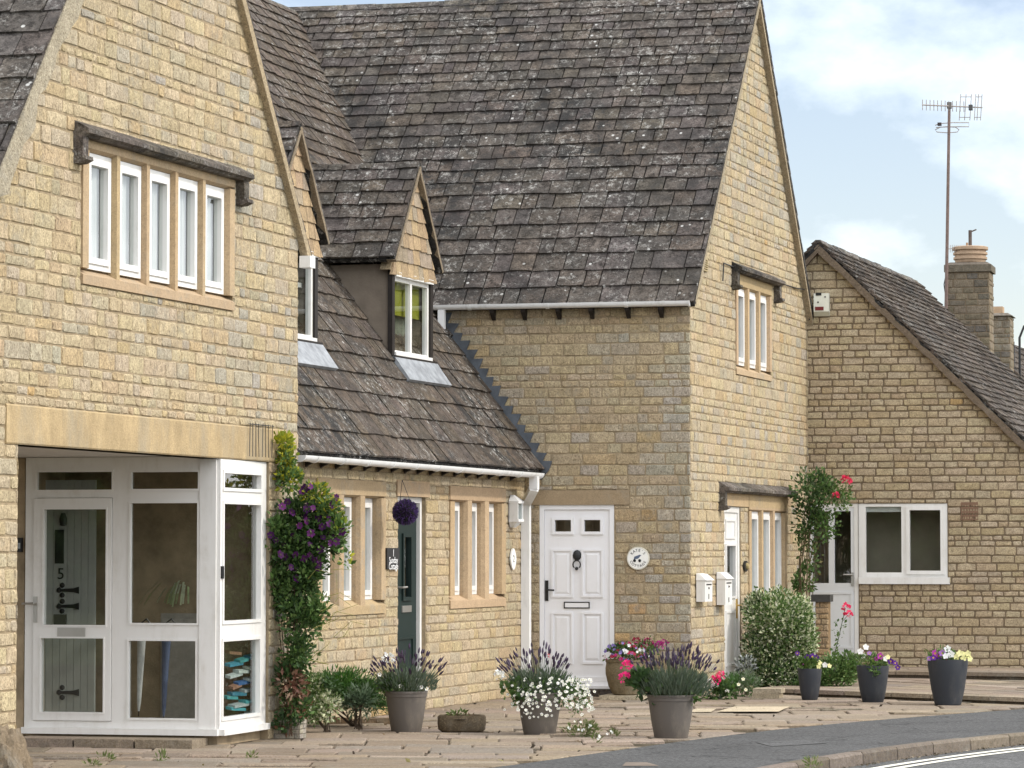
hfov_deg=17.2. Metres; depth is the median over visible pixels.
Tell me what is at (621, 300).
cross wing house
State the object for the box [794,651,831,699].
potted pansies
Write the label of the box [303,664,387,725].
feathery shrub
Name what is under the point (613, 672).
potted bedding
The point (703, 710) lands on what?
pale paver
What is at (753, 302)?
window
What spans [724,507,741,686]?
door
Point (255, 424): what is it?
plant wires
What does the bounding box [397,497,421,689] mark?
door
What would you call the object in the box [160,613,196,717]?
table
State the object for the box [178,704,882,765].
fallen leaves
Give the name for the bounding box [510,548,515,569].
oval plaque
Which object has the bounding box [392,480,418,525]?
hanging flower ball
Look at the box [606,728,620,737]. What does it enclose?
weed
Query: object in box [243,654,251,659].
leaflet
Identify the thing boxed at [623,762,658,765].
footway cover
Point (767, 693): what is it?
slab pile
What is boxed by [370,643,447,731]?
potted lavender
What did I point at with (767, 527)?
window
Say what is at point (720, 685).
geranium plant
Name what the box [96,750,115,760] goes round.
weed
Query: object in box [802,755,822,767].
weed
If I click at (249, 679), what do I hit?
leaflet
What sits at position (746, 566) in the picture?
oval bell plate
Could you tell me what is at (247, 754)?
weed
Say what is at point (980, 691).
terrace
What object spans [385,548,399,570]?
name plate
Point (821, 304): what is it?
alarm box
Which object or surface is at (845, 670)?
green shrub
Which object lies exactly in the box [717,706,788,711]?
pale paver
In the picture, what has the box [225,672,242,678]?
leaflet
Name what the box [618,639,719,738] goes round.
potted lavender
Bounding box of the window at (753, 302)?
[735,275,771,380]
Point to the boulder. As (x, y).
(14, 752)
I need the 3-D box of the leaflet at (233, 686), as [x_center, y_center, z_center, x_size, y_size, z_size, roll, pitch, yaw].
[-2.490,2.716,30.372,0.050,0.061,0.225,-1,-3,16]
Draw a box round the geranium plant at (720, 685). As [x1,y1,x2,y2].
[701,671,736,699]
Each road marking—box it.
[873,747,1023,767]
[894,749,1023,767]
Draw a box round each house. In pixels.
[0,0,314,763]
[289,0,813,696]
[993,306,1023,381]
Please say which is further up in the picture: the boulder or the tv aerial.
the tv aerial
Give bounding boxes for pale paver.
[692,708,715,711]
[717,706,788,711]
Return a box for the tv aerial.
[922,94,982,308]
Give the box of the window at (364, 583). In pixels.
[316,478,385,615]
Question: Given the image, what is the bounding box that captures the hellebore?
[339,681,378,728]
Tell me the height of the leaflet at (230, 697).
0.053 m
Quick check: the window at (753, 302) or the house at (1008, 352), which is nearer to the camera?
the window at (753, 302)
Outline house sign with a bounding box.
[627,547,649,569]
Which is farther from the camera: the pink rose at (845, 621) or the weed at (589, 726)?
the pink rose at (845, 621)
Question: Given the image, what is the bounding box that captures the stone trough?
[437,707,485,731]
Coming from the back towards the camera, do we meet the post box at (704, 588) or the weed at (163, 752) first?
the post box at (704, 588)
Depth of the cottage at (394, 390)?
37.38 m
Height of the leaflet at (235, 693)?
0.054 m
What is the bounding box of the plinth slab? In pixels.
[599,694,647,699]
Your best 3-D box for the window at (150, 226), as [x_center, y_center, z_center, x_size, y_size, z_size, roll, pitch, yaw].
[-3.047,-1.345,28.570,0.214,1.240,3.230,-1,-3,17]
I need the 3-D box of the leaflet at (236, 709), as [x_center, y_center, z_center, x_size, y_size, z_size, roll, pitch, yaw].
[-2.483,2.918,30.372,0.058,0.059,0.370,-1,-3,16]
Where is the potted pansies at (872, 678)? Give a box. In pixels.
[856,644,900,701]
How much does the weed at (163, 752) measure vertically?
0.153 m
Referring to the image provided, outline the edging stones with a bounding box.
[329,717,389,724]
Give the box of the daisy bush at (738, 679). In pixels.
[721,669,763,696]
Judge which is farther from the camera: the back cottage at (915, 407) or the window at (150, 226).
the back cottage at (915, 407)
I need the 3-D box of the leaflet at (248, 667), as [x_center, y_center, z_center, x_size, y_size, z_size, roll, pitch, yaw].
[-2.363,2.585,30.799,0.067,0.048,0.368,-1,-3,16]
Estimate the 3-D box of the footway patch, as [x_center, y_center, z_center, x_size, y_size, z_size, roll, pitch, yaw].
[2.469,3.208,30.200,0.988,0.001,0.524,3,-4,-42]
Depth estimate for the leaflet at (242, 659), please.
30.49 m
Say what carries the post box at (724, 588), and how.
attached to the cross wing house at (621, 300)
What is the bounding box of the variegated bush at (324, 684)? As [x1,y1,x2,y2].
[300,670,344,731]
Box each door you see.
[21,498,112,720]
[44,480,96,711]
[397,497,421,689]
[540,505,613,688]
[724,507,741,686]
[810,503,858,660]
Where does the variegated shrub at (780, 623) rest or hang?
on the paving
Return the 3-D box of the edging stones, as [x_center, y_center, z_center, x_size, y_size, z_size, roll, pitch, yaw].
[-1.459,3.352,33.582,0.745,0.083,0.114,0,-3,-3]
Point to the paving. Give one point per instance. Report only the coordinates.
(333, 749)
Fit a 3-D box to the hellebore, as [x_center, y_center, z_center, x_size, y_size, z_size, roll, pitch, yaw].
[-1.474,3.092,32.572,0.389,0.467,0.398,-1,-3,15]
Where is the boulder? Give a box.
[0,724,32,767]
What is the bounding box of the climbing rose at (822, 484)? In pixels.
[787,466,855,653]
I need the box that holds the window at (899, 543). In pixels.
[859,503,949,583]
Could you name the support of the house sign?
attached to the cross wing house at (621, 300)
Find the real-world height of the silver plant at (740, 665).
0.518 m
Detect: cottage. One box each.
[247,0,544,725]
[804,229,1023,667]
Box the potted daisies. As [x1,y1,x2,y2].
[493,641,595,734]
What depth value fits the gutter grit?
29.97 m
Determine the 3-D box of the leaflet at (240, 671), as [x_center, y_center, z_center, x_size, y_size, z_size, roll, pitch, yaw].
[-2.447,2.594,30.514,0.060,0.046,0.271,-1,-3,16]
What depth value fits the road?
29.22 m
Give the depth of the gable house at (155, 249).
29.59 m
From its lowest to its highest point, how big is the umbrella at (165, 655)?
0.931 m
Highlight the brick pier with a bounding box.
[811,595,832,659]
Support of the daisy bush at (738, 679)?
on the paving
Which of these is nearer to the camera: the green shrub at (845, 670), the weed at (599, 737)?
the weed at (599, 737)
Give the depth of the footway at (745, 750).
30.32 m
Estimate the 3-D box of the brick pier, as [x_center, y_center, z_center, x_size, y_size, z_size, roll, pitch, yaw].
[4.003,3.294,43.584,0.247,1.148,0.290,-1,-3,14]
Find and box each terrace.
[761,678,1023,704]
[854,664,1023,679]
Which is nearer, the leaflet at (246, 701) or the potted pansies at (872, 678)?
the leaflet at (246, 701)
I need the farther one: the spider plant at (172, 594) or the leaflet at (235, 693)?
the spider plant at (172, 594)
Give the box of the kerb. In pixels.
[757,732,1023,767]
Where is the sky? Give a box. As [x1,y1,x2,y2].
[272,0,1023,347]
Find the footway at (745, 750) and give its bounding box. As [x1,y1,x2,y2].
[494,709,1023,767]
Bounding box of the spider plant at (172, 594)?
[132,580,188,606]
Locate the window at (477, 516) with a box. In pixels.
[449,486,505,608]
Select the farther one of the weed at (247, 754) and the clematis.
the clematis
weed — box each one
[82,757,102,766]
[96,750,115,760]
[152,748,168,760]
[245,749,258,757]
[560,719,601,736]
[590,732,604,742]
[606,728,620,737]
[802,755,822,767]
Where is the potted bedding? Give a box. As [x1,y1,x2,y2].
[602,635,669,694]
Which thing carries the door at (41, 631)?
in the gable house at (155, 249)
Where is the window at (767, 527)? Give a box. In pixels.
[748,507,786,604]
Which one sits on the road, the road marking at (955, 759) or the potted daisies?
the road marking at (955, 759)
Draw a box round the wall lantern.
[509,495,523,526]
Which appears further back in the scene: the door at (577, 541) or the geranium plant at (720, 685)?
the door at (577, 541)
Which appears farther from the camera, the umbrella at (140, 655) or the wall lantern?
the wall lantern
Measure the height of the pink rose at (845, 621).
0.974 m
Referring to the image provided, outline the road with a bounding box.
[848,745,1023,767]
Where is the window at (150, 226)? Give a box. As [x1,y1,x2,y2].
[80,140,234,310]
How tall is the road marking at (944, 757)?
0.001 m
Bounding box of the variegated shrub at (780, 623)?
[737,584,820,689]
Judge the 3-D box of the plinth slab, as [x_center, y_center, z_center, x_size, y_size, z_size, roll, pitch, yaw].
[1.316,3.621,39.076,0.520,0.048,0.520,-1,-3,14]
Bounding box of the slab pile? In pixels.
[752,688,784,698]
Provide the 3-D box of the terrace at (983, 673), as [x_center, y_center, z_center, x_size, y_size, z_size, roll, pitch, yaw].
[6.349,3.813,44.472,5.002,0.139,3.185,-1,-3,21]
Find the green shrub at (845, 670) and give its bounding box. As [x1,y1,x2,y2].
[791,649,861,685]
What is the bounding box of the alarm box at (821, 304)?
[814,293,829,316]
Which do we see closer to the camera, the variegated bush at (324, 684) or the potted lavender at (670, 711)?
the potted lavender at (670, 711)
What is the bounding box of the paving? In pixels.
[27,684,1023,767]
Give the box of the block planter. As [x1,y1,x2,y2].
[273,719,305,738]
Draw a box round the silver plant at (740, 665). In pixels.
[731,653,758,694]
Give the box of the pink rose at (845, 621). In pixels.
[826,601,853,667]
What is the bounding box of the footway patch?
[757,740,822,745]
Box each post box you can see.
[696,573,713,601]
[716,572,733,604]
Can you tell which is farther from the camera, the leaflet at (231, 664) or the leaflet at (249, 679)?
the leaflet at (249, 679)
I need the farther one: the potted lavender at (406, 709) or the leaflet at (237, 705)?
the potted lavender at (406, 709)
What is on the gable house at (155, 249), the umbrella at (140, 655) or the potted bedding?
the umbrella at (140, 655)
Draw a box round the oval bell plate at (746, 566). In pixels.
[743,561,749,571]
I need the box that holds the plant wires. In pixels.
[248,423,274,457]
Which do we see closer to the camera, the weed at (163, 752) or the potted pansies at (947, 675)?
the weed at (163, 752)
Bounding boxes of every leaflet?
[224,650,241,654]
[224,661,242,666]
[224,695,237,699]
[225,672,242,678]
[226,706,245,710]
[227,691,246,695]
[228,684,241,689]
[228,702,249,707]
[233,669,248,672]
[233,680,250,684]
[234,657,248,662]
[238,699,251,703]
[239,687,251,692]
[242,665,251,669]
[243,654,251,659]
[243,677,251,681]
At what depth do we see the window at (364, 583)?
34.53 m
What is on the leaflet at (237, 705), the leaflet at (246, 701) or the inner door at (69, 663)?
the leaflet at (246, 701)
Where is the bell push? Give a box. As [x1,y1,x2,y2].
[17,538,22,551]
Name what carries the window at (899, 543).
in the back cottage at (915, 407)
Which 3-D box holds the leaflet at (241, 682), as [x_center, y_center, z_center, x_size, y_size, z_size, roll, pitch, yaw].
[-2.439,2.699,30.552,0.051,0.046,0.329,-1,-3,16]
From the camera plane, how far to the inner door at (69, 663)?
30.78 m
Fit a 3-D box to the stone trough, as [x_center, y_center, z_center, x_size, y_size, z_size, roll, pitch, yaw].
[-0.476,3.180,32.054,0.462,0.235,0.327,0,-3,0]
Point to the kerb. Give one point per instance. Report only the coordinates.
(871, 755)
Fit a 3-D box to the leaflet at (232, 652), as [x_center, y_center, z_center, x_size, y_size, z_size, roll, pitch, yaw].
[-2.506,2.409,30.320,0.055,0.059,0.314,-1,-3,16]
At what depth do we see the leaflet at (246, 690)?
30.59 m
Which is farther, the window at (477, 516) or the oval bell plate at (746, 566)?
the oval bell plate at (746, 566)
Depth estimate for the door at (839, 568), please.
45.58 m
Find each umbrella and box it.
[137,618,150,715]
[162,618,174,717]
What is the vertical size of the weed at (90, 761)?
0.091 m
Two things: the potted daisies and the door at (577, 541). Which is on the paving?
the potted daisies
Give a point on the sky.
(868, 165)
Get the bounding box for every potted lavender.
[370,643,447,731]
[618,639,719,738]
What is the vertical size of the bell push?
0.127 m
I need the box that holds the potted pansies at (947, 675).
[924,644,972,704]
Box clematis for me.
[265,430,365,737]
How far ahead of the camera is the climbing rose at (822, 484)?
44.09 m
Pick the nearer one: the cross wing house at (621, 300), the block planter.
the block planter
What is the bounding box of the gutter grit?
[842,744,1023,767]

